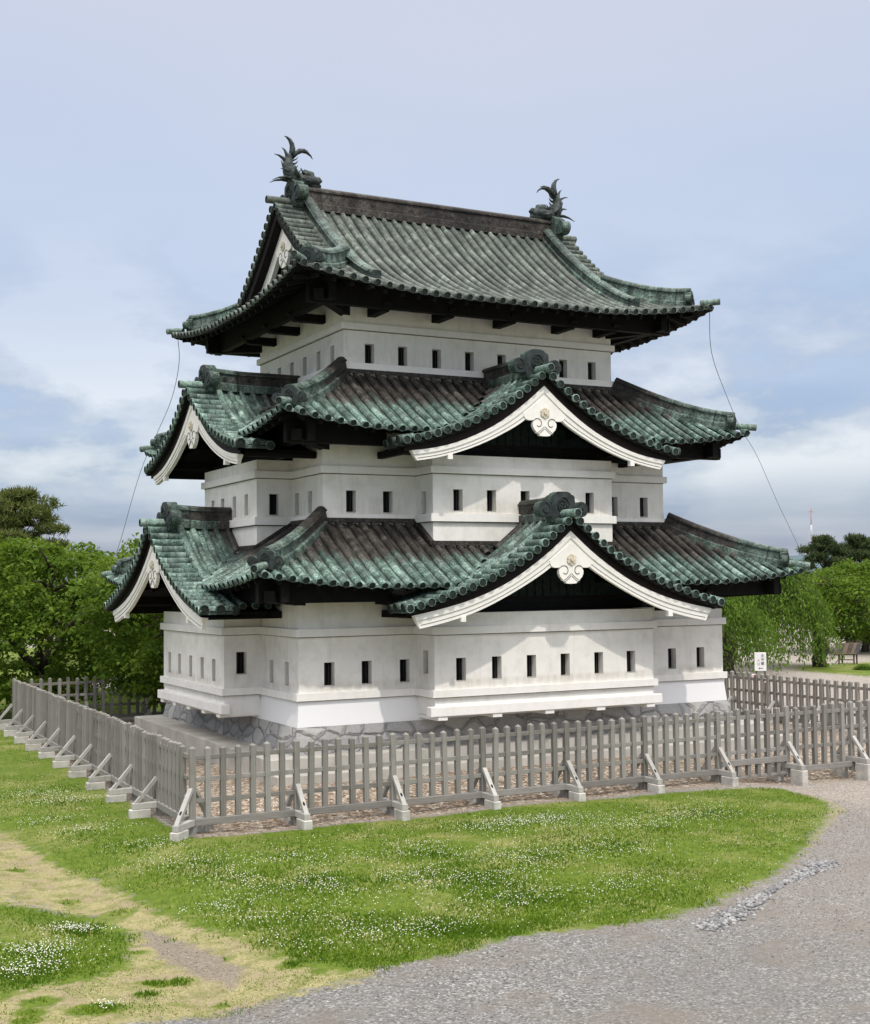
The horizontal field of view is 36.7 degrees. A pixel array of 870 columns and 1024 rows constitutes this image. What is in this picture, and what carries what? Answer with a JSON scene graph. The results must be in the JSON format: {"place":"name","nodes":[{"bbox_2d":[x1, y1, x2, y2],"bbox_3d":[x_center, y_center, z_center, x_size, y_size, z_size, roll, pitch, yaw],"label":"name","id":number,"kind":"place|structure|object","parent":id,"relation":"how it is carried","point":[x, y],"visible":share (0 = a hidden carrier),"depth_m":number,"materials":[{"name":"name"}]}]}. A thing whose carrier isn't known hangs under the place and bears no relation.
{"place":"outdoors","nodes":[
{"label":"outdoors","id":0,"kind":"place"},
{"bbox_2d":[0,718,844,1023],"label":"grass","id":1,"kind":"structure","parent":0,"point":[468,932],"depth_m":19.03,"materials":[{"name":"green plant"}]},
{"bbox_2d":[0,593,869,1023],"bbox_3d":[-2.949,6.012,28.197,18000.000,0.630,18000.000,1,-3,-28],"label":"ground","id":2,"kind":"structure","parent":0,"point":[826,981],"depth_m":18.13,"materials":[{"name":"green plant"}]},
{"bbox_2d":[0,561,58,660],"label":"cherry tree","id":3,"kind":"object","parent":2,"relation":"on","point":[17,583],"visible":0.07,"depth_m":55.92,"materials":[{"name":"green plant"}]},
{"bbox_2d":[0,484,73,588],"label":"pine tree","id":4,"kind":"object","parent":2,"relation":"on","point":[26,506],"visible":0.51,"depth_m":74.10,"materials":[{"name":"green plant"}]},
{"bbox_2d":[0,534,161,711],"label":"cherry tree","id":5,"kind":"object","parent":2,"relation":"on","point":[52,562],"visible":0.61,"depth_m":43.93,"materials":[{"name":"green plant"}]},
{"bbox_2d":[0,678,188,821],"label":"wooden fence","id":6,"kind":"object","parent":2,"relation":"on","point":[138,763],"visible":0.94,"depth_m":29.38,"materials":[{"name":"grey wood"}]},
{"bbox_2d":[29,676,164,717],"bbox_3d":[-4.150,6.278,46.440,20.170,1.667,1.180,1,-3,-28],"label":"wooden fence","id":7,"kind":"object","parent":2,"relation":"on","point":[144,711],"visible":0.06,"depth_m":42.89,"materials":[{"name":"grey wood"}]},
{"bbox_2d":[49,577,159,693],"bbox_3d":[-11.969,4.772,54.470,9.304,5.822,9.307,1,-3,-28],"label":"cherry tree","id":8,"kind":"object","parent":2,"relation":"on","point":[101,630],"visible":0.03,"depth_m":51.88,"materials":[{"name":"green plant"}]},
{"bbox_2d":[60,532,165,708],"bbox_3d":[-8.341,3.583,41.871,6.969,6.757,7.177,-1,-3,6],"label":"cherry tree","id":9,"kind":"object","parent":2,"relation":"on","point":[142,678],"visible":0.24,"depth_m":40.79,"materials":[{"name":"green plant"}]},
{"bbox_2d":[0,777,819,1007],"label":"clover flowers","id":10,"kind":"object","parent":2,"relation":"on","point":[73,925],"visible":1,"depth_m":19.58,"materials":[{"name":"white plant"}]},
{"bbox_2d":[135,715,792,786],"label":"stepped plinth","id":11,"kind":"structure","parent":2,"relation":"on","point":[188,736],"depth_m":30.43,"materials":[{"name":"stone"}]},
{"bbox_2d":[101,136,810,755],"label":"castle keep","id":12,"kind":"structure","parent":11,"relation":"on","point":[427,452],"depth_m":31.30,"materials":[{"name":"paint"}]},
{"bbox_2d":[115,341,179,556],"bbox_3d":[-11.068,1.385,48.845,0.740,11.636,24.562,0,-3,-20],"label":"lightning cable","id":13,"kind":"object","parent":12,"relation":"attached to","point":[157,432],"visible":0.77,"depth_m":45.81,"materials":[{"name":"grey metal"}]},
{"bbox_2d":[709,312,834,647],"bbox_3d":[14.567,1.473,55.512,1.455,11.618,45.499,-2,-3,21],"label":"lightning cable","id":14,"kind":"object","parent":12,"relation":"attached to","point":[746,438],"visible":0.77,"depth_m":48.57,"materials":[{"name":"grey metal"}]},
{"bbox_2d":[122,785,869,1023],"bbox_3d":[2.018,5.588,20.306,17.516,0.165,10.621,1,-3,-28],"label":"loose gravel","id":15,"kind":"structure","parent":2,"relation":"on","point":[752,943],"depth_m":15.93,"materials":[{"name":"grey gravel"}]},
{"bbox_2d":[170,699,869,841],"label":"wooden fence","id":16,"kind":"object","parent":2,"relation":"on","point":[778,767],"visible":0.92,"depth_m":26.82,"materials":[{"name":"grey wood"}]},
{"bbox_2d":[722,596,791,675],"bbox_3d":[13.104,5.240,61.433,6.400,5.480,6.338,-2,-4,31],"label":"weeping tree","id":17,"kind":"object","parent":2,"relation":"on","point":[748,616],"visible":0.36,"depth_m":59.87,"materials":[{"name":"green plant"}]},
{"bbox_2d":[754,652,766,702],"bbox_3d":[11.674,6.012,47.032,0.410,1.955,0.098,-1,-3,14],"label":"entrance sign","id":18,"kind":"object","parent":2,"relation":"on","point":[760,660],"visible":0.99,"depth_m":47.02,"materials":[{"name":"white paint"}]},
{"bbox_2d":[691,859,844,931],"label":"crushed stones","id":19,"kind":"object","parent":2,"relation":"on","point":[739,911],"visible":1,"depth_m":18.10,"materials":[{"name":"grey gravel"}]},
{"bbox_2d":[729,558,847,670],"bbox_3d":[17.090,5.039,66.151,6.862,6.294,6.951,-3,-4,33],"label":"weeping tree","id":20,"kind":"object","parent":2,"relation":"on","point":[798,595],"visible":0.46,"depth_m":64.44,"materials":[{"name":"green plant"}]},
{"bbox_2d":[724,671,869,737],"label":"wooden fence","id":21,"kind":"object","parent":2,"relation":"on","point":[732,698],"visible":0.26,"depth_m":40.15,"materials":[{"name":"grey wood"}]},
{"bbox_2d":[794,534,854,634],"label":"pine tree","id":22,"kind":"object","parent":2,"relation":"on","point":[820,548],"visible":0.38,"depth_m":99.53,"materials":[{"name":"green plant"}]},
{"bbox_2d":[785,557,869,651],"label":"round tree","id":23,"kind":"object","parent":2,"relation":"on","point":[851,577],"visible":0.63,"depth_m":76.76,"materials":[{"name":"green plant"}]},
{"bbox_2d":[820,532,869,615],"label":"pine tree","id":24,"kind":"object","parent":2,"relation":"on","point":[859,543],"visible":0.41,"depth_m":100.16,"materials":[{"name":"green plant"}]},
{"bbox_2d":[834,643,861,663],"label":"information board","id":25,"kind":"object","parent":2,"relation":"on","point":[853,649],"visible":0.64,"depth_m":67.88,"materials":[{"name":"brown wood"}]},
{"bbox_2d":[846,625,862,644],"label":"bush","id":26,"kind":"object","parent":2,"relation":"on","point":[852,641],"visible":0.03,"depth_m":84.86,"materials":[{"name":"green plant"}]},
{"bbox_2d":[852,663,869,669],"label":"clipped bush","id":27,"kind":"object","parent":2,"relation":"on","point":[865,666],"visible":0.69,"depth_m":63.40,"materials":[{"name":"green plant"}]},
{"bbox_2d":[0,0,869,581],"label":"sky","id":28,"kind":"structure","parent":0,"point":[716,149],"materials":[{"name":"blue"}]},
{"bbox_2d":[789,555,863,574],"bbox_3d":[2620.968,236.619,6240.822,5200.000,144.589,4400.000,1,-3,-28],"label":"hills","id":29,"kind":"structure","parent":0,"point":[796,557],"depth_m":5815.11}
]}

